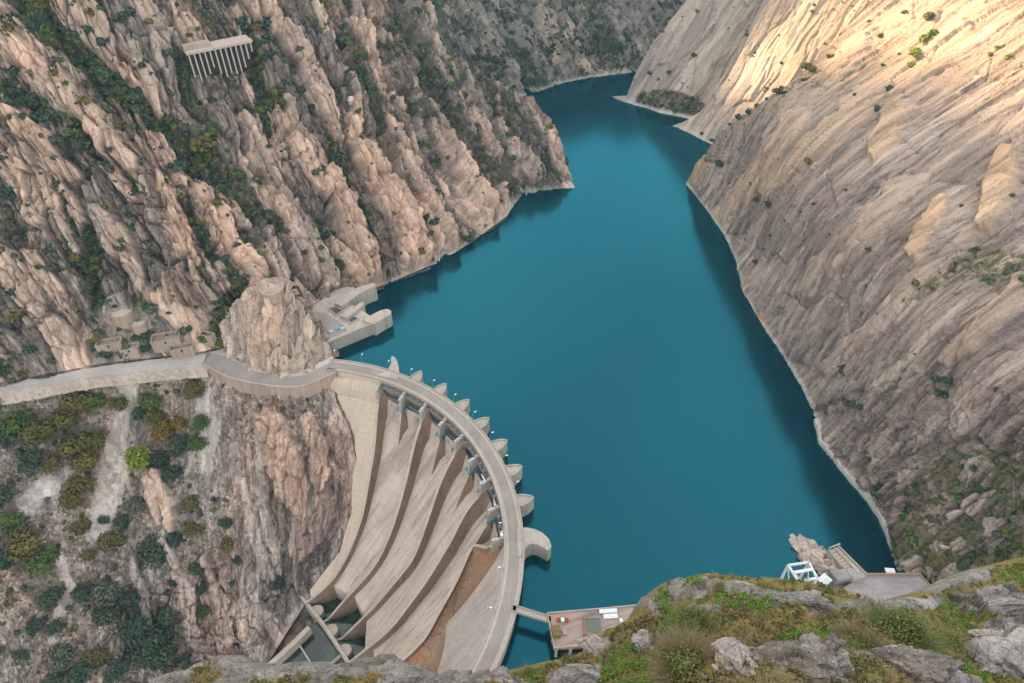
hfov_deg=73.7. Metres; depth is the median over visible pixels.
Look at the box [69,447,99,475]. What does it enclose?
round tree
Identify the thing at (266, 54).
shrub
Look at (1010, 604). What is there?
boulder
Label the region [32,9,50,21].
shrub
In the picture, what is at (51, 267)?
shrub
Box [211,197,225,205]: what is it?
shrub
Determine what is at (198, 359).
gravel road
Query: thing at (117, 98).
shrub
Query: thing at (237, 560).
round tree
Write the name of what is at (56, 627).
round tree
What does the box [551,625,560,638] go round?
tank box
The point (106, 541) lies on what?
round tree
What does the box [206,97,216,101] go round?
shrub
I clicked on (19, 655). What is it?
round tree
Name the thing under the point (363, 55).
shrub
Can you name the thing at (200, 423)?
round tree
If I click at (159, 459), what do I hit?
round tree
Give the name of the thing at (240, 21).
shrub
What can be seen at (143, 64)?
shrub
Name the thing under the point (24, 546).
round tree
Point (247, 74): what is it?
shrub
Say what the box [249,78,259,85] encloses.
shrub
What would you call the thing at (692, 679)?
heath
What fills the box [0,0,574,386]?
gorge wall
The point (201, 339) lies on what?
shrub
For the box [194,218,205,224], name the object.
shrub
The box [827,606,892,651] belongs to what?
broom bush
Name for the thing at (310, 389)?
retaining wall
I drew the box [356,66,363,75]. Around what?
shrub
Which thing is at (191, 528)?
round tree
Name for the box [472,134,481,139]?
shrub
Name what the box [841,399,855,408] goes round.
shrub
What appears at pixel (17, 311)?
shrub
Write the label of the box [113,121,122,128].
shrub
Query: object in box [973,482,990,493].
shrub
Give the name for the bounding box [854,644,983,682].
boulder
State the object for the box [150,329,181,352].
roofless building
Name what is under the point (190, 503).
round tree
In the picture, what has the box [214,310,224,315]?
shrub
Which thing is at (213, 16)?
shrub
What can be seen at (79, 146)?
shrub
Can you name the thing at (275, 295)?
lookout platform
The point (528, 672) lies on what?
broom bush
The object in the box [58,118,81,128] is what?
shrub
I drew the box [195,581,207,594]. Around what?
round tree
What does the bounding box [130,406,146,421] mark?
round tree
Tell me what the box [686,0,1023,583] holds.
slab wall
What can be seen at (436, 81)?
shrub
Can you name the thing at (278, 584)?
round tree
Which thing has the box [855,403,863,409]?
shrub
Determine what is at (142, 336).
shrub
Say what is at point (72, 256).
shrub
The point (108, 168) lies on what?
shrub
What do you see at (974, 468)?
shrub
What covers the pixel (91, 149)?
shrub
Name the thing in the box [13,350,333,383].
road bed
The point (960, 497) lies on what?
shrub
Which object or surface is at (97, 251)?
shrub
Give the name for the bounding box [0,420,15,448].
round tree
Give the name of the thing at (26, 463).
round tree
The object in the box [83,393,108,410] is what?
round tree
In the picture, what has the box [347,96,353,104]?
perched boulder
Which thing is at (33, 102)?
shrub
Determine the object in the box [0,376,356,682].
dam hillside
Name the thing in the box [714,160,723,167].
shrub
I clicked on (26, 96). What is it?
shrub
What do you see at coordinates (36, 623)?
round tree
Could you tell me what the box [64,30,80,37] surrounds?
shrub
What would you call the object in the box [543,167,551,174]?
shrub
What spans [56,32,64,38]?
shrub
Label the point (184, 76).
scrub
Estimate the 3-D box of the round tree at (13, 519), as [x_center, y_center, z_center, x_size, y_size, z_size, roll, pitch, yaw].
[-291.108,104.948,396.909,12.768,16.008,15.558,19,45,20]
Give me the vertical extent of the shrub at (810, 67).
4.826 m
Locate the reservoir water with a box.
[334,68,900,669]
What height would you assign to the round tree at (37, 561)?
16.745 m
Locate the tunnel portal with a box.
[236,353,244,362]
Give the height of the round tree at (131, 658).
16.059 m
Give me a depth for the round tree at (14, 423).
410.09 m
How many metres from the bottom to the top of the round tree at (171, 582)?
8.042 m
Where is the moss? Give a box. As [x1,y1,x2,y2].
[183,564,1023,682]
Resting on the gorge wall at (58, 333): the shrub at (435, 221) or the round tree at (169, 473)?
the shrub at (435, 221)
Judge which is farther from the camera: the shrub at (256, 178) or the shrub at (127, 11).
the shrub at (256, 178)
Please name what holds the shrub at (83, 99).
on the gorge wall at (58, 333)
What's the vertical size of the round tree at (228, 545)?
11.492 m
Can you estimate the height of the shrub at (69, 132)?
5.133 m
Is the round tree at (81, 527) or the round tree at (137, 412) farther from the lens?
the round tree at (137, 412)
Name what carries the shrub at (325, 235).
on the gorge wall at (58, 333)
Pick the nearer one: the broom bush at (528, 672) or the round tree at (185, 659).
the broom bush at (528, 672)
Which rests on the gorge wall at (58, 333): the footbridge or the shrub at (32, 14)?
the shrub at (32, 14)
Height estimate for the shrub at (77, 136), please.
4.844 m
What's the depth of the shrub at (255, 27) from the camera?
488.16 m
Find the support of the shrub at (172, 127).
on the gorge wall at (58, 333)
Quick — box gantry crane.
[780,561,817,583]
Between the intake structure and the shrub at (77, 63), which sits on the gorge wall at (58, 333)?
the shrub at (77, 63)
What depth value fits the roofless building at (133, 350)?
429.89 m
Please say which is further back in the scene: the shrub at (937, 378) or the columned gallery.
the columned gallery
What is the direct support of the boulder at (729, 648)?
on the view ledge
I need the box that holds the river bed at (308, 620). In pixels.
[281,597,360,650]
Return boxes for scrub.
[0,0,1023,675]
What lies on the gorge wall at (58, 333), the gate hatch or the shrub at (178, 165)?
the shrub at (178, 165)
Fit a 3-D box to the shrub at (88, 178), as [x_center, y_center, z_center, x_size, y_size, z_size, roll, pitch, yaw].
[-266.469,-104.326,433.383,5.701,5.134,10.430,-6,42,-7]
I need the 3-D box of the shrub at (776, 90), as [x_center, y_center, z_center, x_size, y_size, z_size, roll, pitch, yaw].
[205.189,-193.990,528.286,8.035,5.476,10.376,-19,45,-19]
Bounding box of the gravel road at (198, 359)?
[0,353,204,391]
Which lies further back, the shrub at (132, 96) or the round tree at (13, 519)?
the shrub at (132, 96)
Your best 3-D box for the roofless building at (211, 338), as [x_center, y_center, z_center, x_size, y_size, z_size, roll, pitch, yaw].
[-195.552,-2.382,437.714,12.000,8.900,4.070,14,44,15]
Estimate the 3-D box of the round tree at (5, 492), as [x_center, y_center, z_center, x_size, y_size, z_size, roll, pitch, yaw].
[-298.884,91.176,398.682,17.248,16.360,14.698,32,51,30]
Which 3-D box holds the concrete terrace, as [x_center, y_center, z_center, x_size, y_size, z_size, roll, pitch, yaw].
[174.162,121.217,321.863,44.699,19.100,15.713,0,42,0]
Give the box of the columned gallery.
[180,35,252,78]
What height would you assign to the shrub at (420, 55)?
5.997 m
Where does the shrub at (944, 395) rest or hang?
on the slab wall at (950, 113)
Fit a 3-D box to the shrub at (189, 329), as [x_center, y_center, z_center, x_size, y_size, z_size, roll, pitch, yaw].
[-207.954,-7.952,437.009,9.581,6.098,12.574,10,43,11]
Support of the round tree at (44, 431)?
on the dam hillside at (286, 480)
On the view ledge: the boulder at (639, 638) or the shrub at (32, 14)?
the boulder at (639, 638)
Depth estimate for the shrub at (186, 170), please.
459.79 m
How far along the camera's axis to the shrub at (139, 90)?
445.33 m
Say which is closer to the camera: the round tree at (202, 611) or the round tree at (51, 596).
the round tree at (51, 596)
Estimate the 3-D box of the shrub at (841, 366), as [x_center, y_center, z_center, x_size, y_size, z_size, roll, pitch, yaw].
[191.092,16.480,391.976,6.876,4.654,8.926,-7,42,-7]
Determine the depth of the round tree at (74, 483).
413.57 m
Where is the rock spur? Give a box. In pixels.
[219,277,339,378]
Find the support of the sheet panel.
on the concrete terrace
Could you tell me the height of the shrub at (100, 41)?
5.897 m
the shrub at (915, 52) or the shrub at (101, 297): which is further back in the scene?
the shrub at (915, 52)
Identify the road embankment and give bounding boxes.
[0,365,208,404]
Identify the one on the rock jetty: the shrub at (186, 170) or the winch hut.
the winch hut
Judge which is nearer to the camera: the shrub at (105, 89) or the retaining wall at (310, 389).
the retaining wall at (310, 389)
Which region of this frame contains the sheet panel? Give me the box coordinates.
[885,568,895,572]
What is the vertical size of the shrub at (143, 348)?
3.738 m
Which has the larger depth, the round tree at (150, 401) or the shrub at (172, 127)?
the shrub at (172, 127)
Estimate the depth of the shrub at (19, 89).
424.77 m
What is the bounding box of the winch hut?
[816,573,831,584]
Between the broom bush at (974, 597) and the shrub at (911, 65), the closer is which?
the broom bush at (974, 597)
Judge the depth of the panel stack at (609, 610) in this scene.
310.02 m
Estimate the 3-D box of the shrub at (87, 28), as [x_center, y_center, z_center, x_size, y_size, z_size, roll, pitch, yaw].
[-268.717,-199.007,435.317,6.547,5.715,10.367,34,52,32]
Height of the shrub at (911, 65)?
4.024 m
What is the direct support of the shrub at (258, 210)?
on the gorge wall at (58, 333)
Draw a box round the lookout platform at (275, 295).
[259,281,284,304]
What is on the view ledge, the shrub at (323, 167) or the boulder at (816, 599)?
the boulder at (816, 599)
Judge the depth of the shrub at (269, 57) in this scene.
483.12 m
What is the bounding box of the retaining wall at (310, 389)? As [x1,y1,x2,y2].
[204,364,336,399]
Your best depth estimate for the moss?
24.83 m
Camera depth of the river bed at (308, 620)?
438.59 m
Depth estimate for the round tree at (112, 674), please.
382.47 m
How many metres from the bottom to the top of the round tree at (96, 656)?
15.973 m
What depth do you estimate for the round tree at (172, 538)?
416.15 m
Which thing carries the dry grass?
on the view ledge
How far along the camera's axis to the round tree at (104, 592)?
393.31 m
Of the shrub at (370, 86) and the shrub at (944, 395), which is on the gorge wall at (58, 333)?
the shrub at (370, 86)
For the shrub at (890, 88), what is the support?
on the slab wall at (950, 113)
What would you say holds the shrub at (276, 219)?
on the gorge wall at (58, 333)
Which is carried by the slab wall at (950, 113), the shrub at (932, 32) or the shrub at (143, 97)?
the shrub at (932, 32)
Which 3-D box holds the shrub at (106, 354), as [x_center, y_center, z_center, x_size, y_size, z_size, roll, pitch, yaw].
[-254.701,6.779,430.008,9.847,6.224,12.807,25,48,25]
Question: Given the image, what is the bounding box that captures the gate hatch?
[583,617,600,635]
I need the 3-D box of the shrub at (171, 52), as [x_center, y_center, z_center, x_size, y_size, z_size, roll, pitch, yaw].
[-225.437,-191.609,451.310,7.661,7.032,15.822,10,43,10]
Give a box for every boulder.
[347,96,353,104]
[554,663,604,682]
[576,632,610,654]
[630,629,655,651]
[711,637,761,680]
[748,632,854,682]
[774,589,830,609]
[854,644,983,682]
[965,622,1023,680]
[968,629,1004,637]
[974,593,1023,616]
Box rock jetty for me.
[788,533,837,575]
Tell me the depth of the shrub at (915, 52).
458.06 m
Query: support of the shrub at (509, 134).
on the gorge wall at (58, 333)
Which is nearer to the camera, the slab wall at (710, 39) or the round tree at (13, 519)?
the round tree at (13, 519)
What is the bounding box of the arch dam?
[268,356,550,672]
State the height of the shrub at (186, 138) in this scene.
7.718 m
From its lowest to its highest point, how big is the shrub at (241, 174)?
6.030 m
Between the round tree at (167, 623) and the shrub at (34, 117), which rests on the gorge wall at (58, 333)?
the shrub at (34, 117)
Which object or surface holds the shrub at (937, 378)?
on the slab wall at (950, 113)
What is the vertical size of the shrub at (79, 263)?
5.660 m
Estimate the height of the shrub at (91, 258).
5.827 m
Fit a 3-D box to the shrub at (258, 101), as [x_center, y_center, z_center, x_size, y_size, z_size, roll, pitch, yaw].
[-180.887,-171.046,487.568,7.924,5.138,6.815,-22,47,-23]
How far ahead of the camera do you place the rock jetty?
339.03 m
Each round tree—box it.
[0,407,37,441]
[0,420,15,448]
[0,483,14,505]
[0,510,25,532]
[0,545,16,569]
[1,524,41,564]
[11,649,27,662]
[12,447,42,473]
[15,420,56,445]
[20,542,59,576]
[24,617,45,634]
[33,585,66,609]
[40,453,60,475]
[42,408,80,428]
[43,616,67,638]
[43,670,64,682]
[48,642,76,675]
[52,429,91,459]
[58,474,96,495]
[58,489,82,509]
[59,391,90,413]
[65,660,97,682]
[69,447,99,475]
[69,517,91,535]
[69,581,93,603]
[77,429,105,452]
[79,549,94,560]
[80,643,109,667]
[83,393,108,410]
[90,581,121,609]
[90,598,125,626]
[95,530,124,550]
[98,515,110,524]
[102,658,129,682]
[107,394,128,412]
[111,512,132,532]
[117,590,141,610]
[118,610,152,643]
[121,494,146,514]
[122,641,148,668]
[123,443,154,471]
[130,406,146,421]
[130,624,169,659]
[134,534,170,565]
[135,393,161,412]
[141,638,180,671]
[142,410,164,424]
[146,449,170,467]
[149,419,175,442]
[152,606,180,630]
[160,464,183,483]
[166,532,182,546]
[167,431,193,456]
[167,579,177,587]
[168,415,186,429]
[173,651,192,669]
[177,495,199,513]
[179,520,203,536]
[180,378,206,400]
[186,434,208,451]
[186,559,204,575]
[188,413,210,430]
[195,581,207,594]
[196,605,210,618]
[217,517,232,529]
[219,535,235,552]
[228,580,234,587]
[231,555,241,565]
[267,577,284,592]
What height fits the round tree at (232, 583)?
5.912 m
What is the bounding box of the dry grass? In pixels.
[202,556,1023,682]
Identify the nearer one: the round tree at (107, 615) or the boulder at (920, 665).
the boulder at (920, 665)
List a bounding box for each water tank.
[110,306,133,328]
[130,317,148,335]
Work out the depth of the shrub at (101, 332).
429.50 m
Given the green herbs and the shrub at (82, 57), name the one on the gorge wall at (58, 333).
the shrub at (82, 57)
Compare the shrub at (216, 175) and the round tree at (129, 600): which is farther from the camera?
the shrub at (216, 175)
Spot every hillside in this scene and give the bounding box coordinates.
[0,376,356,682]
[423,0,685,96]
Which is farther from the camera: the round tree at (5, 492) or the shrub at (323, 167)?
the shrub at (323, 167)
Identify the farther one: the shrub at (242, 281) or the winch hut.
the shrub at (242, 281)
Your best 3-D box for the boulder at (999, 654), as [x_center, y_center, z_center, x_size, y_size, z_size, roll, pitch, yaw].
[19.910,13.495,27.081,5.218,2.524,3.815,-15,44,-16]
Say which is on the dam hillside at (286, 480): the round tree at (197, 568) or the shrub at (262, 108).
the round tree at (197, 568)
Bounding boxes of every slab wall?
[613,0,767,118]
[673,0,871,143]
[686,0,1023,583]
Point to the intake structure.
(342, 307)
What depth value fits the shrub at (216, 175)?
464.64 m
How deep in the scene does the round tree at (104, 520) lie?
416.34 m
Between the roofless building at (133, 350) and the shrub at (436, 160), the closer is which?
the roofless building at (133, 350)
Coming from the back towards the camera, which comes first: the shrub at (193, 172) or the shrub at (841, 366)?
the shrub at (193, 172)
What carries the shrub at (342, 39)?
on the gorge wall at (58, 333)
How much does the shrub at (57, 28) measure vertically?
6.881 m
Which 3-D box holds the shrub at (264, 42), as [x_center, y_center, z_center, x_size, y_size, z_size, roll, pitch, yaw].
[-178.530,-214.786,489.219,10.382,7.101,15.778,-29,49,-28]
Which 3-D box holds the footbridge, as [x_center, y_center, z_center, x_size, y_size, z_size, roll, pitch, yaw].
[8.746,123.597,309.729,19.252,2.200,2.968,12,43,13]
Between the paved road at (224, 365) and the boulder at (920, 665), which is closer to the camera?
the boulder at (920, 665)
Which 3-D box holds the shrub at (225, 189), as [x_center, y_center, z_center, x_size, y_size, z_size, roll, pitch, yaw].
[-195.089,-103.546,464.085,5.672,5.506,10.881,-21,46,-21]
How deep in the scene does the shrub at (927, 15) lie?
474.58 m
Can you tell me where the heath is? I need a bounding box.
[188,562,1023,682]
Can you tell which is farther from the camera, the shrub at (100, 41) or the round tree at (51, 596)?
the shrub at (100, 41)
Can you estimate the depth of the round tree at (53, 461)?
414.00 m
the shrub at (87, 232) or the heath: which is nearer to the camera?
the heath
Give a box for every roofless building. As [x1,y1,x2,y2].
[94,336,122,353]
[119,341,141,358]
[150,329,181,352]
[169,341,195,358]
[195,329,216,346]
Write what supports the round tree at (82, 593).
on the dam hillside at (286, 480)
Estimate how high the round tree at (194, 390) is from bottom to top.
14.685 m
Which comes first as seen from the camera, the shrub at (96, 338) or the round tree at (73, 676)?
the round tree at (73, 676)
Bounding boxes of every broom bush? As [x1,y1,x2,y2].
[514,660,540,682]
[561,650,579,663]
[631,614,719,682]
[645,623,655,636]
[658,588,726,639]
[708,579,727,595]
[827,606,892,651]
[851,592,961,659]
[925,618,977,667]
[956,584,987,604]
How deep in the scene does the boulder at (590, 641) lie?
26.57 m
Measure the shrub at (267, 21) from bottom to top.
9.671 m
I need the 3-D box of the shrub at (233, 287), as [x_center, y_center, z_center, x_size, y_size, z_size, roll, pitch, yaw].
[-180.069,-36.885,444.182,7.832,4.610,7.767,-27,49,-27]
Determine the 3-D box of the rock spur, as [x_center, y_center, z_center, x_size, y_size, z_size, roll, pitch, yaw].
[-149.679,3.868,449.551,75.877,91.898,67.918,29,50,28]
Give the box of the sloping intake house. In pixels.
[825,543,866,589]
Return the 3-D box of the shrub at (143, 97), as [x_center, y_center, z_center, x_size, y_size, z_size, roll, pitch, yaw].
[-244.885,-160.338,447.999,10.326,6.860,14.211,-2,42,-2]
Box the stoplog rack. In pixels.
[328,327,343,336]
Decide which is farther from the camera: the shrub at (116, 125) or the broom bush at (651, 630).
the shrub at (116, 125)
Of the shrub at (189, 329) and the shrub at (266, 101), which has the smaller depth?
the shrub at (189, 329)
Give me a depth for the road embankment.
423.37 m
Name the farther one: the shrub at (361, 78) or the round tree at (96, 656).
the shrub at (361, 78)
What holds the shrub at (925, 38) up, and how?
on the slab wall at (950, 113)
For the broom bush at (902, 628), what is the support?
on the view ledge
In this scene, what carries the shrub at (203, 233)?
on the gorge wall at (58, 333)
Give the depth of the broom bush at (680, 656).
21.23 m
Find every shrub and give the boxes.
[0,12,18,22]
[0,191,15,200]
[0,365,14,373]
[1,185,13,194]
[3,94,27,106]
[5,307,25,322]
[6,86,18,95]
[6,207,13,217]
[12,86,25,95]
[22,92,38,102]
[22,345,37,355]
[24,18,38,30]
[26,8,37,18]
[27,100,41,107]
[29,112,55,124]
[32,0,48,9]
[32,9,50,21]
[37,0,50,9]
[44,35,56,42]
[45,262,57,271]
[48,134,67,146]
[51,22,62,31]
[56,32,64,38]
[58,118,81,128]
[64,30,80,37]
[64,128,76,135]
[65,250,84,261]
[69,132,83,142]
[70,59,80,65]
[70,260,88,267]
[73,140,90,151]
[75,52,90,61]
[77,95,91,104]
[82,25,94,33]
[82,228,94,239]
[83,334,101,345]
[84,60,95,66]
[86,68,101,75]
[86,173,91,180]
[86,252,104,262]
[87,146,95,154]
[87,263,100,270]
[91,328,105,334]
[93,248,104,256]
[95,37,109,46]
[95,293,105,301]
[96,67,113,79]
[96,84,110,92]
[96,350,112,359]
[104,164,114,172]
[108,94,122,103]
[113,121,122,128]
[114,351,127,358]
[115,7,137,19]
[124,86,143,94]
[125,93,141,101]
[127,186,137,195]
[132,93,147,102]
[136,59,149,69]
[138,330,151,339]
[139,345,149,352]
[143,106,151,113]
[144,302,156,315]
[161,46,178,56]
[165,160,186,172]
[167,121,181,130]
[176,325,192,334]
[177,58,185,66]
[177,65,190,71]
[181,135,190,143]
[183,163,198,174]
[184,259,197,271]
[187,165,201,174]
[188,133,218,152]
[193,125,204,133]
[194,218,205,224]
[195,229,209,237]
[196,160,207,169]
[196,332,207,342]
[201,129,210,135]
[202,130,215,135]
[202,149,217,160]
[204,259,216,269]
[206,13,216,19]
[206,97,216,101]
[209,158,219,164]
[210,171,221,181]
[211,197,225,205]
[211,300,222,306]
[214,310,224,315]
[214,339,222,346]
[221,185,229,192]
[231,169,246,178]
[231,282,240,289]
[231,290,240,296]
[233,16,246,27]
[239,69,250,77]
[239,276,249,285]
[247,207,263,216]
[248,16,272,30]
[249,22,261,30]
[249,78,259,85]
[250,175,260,182]
[251,105,265,113]
[255,36,268,46]
[256,98,262,104]
[260,50,272,59]
[260,50,279,61]
[260,209,275,219]
[262,97,272,105]
[267,216,281,223]
[273,95,287,104]
[274,225,282,234]
[317,165,325,171]
[320,232,329,240]
[335,35,351,45]
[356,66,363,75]
[358,74,369,81]
[359,52,368,58]
[364,83,375,89]
[365,202,373,211]
[387,25,397,31]
[416,53,425,59]
[428,217,439,225]
[429,157,440,162]
[433,78,443,86]
[462,90,468,97]
[462,235,474,241]
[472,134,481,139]
[496,110,503,114]
[502,131,513,136]
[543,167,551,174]
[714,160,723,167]
[745,107,751,114]
[764,201,772,206]
[771,87,781,93]
[807,65,816,71]
[837,364,845,375]
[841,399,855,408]
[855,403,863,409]
[870,487,882,499]
[885,84,893,90]
[907,46,921,56]
[908,62,915,67]
[919,33,931,44]
[923,11,935,19]
[927,28,939,35]
[928,374,951,383]
[933,389,948,398]
[953,493,964,505]
[969,465,978,472]
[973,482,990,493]
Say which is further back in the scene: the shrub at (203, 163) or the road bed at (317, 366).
the shrub at (203, 163)
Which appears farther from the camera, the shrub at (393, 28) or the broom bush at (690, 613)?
the shrub at (393, 28)
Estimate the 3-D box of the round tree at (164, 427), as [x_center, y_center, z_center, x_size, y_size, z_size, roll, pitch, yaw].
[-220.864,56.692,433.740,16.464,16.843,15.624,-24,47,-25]
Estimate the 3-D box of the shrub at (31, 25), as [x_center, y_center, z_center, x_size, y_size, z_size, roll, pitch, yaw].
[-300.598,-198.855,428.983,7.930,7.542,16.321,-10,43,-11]
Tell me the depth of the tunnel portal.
430.70 m
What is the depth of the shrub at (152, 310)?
433.03 m
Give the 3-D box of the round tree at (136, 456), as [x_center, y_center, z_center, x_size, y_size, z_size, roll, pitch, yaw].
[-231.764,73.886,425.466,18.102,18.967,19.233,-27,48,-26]
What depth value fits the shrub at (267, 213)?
474.49 m
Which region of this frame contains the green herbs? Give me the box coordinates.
[372,562,1023,682]
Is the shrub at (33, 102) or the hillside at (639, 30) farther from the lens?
the hillside at (639, 30)
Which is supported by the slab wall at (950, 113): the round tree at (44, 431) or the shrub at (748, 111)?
the shrub at (748, 111)
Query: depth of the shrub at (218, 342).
437.48 m
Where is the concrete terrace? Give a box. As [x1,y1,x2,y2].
[844,573,929,600]
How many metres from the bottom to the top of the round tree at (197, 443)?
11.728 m
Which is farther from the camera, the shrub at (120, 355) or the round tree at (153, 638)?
the shrub at (120, 355)
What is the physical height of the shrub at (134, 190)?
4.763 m
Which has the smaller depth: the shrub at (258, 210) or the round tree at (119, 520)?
the round tree at (119, 520)
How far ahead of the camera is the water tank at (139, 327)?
430.90 m
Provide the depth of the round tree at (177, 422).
429.72 m
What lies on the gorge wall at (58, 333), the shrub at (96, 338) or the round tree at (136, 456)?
the shrub at (96, 338)
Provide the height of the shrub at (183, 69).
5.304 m
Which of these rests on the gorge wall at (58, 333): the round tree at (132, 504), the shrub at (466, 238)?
the shrub at (466, 238)
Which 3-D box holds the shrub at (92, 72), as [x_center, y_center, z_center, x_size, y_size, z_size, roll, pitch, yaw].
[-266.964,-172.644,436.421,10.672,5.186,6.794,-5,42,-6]
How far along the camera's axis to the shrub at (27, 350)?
414.34 m
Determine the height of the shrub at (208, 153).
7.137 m
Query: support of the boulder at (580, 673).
on the view ledge
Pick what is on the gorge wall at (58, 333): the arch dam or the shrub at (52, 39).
the shrub at (52, 39)
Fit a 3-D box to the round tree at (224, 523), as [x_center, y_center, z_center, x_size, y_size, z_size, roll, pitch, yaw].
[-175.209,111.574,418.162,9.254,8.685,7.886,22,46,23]
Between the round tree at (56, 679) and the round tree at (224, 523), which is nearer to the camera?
the round tree at (56, 679)
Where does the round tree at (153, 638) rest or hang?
on the dam hillside at (286, 480)
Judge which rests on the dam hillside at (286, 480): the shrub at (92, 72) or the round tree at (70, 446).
the round tree at (70, 446)
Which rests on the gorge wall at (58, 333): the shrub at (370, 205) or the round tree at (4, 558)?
the shrub at (370, 205)
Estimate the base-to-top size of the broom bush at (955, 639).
0.481 m
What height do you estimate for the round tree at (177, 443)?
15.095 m
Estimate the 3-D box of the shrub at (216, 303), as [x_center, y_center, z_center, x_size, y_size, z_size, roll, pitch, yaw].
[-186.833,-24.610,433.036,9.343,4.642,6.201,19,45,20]
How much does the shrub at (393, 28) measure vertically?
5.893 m
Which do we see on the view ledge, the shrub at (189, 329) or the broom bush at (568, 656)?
the broom bush at (568, 656)
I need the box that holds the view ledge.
[149,557,1023,682]
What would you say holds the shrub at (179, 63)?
on the gorge wall at (58, 333)
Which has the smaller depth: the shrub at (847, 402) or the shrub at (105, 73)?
the shrub at (847, 402)
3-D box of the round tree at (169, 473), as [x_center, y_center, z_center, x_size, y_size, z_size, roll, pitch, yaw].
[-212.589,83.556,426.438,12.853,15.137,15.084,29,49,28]
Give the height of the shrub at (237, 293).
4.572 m
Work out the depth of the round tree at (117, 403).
431.58 m
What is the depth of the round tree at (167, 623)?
402.81 m
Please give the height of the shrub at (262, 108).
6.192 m
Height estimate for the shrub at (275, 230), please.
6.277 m
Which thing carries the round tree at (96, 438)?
on the dam hillside at (286, 480)
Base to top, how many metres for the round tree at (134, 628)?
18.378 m
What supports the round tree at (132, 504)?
on the dam hillside at (286, 480)
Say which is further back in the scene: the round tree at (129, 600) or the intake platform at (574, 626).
the round tree at (129, 600)
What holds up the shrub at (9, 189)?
on the gorge wall at (58, 333)
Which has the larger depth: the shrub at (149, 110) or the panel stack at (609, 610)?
the shrub at (149, 110)
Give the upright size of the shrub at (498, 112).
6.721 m
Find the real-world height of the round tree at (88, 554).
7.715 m
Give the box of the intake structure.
[312,283,392,348]
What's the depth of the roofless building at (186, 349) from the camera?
433.55 m
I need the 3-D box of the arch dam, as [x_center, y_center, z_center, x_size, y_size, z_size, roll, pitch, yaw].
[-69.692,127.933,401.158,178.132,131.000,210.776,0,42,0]
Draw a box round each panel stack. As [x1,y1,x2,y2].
[599,608,616,613]
[603,613,617,618]
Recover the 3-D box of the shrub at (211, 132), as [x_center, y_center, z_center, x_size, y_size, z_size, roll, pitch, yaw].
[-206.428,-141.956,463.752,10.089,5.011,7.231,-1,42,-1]
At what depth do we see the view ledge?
25.95 m
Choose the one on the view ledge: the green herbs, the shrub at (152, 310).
the green herbs
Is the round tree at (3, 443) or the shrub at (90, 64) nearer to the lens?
the round tree at (3, 443)
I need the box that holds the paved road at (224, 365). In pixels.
[205,353,335,385]
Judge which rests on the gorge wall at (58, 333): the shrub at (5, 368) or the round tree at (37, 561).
the shrub at (5, 368)
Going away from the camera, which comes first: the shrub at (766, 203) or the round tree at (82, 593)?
the round tree at (82, 593)
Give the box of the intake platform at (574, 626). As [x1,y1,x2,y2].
[546,604,636,656]
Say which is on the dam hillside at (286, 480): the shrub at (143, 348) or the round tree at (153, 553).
the round tree at (153, 553)
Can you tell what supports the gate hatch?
on the intake platform at (574, 626)
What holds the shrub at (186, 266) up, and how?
on the gorge wall at (58, 333)
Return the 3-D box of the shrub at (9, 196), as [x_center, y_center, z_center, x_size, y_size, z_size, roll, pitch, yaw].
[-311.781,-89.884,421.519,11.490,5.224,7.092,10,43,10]
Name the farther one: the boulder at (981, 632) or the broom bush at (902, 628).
the boulder at (981, 632)
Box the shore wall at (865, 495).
[814,418,890,547]
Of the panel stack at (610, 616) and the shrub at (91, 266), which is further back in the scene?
the shrub at (91, 266)
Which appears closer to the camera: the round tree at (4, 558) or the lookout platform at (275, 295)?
the round tree at (4, 558)
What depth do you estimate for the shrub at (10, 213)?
424.51 m
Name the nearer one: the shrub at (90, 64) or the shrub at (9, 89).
the shrub at (9, 89)
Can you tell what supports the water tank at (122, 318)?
on the gorge wall at (58, 333)
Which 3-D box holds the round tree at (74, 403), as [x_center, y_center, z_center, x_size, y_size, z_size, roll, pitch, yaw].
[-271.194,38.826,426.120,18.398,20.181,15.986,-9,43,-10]
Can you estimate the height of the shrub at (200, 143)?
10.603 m
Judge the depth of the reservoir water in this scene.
437.60 m
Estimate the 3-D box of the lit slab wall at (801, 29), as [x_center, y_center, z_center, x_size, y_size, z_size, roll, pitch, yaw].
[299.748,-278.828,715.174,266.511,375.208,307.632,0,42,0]
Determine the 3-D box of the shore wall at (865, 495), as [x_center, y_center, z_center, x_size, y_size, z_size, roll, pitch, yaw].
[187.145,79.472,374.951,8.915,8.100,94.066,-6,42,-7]
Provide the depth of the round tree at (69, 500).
407.87 m
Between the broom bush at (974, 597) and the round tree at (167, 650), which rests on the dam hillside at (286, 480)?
the round tree at (167, 650)
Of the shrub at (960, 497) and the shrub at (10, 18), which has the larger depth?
the shrub at (10, 18)
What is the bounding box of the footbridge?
[512,604,550,622]
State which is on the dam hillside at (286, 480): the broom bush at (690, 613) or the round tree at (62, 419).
the round tree at (62, 419)
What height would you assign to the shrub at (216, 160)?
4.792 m
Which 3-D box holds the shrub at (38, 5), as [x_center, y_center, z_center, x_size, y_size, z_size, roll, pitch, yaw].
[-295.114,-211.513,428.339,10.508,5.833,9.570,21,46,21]
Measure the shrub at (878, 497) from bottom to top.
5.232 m

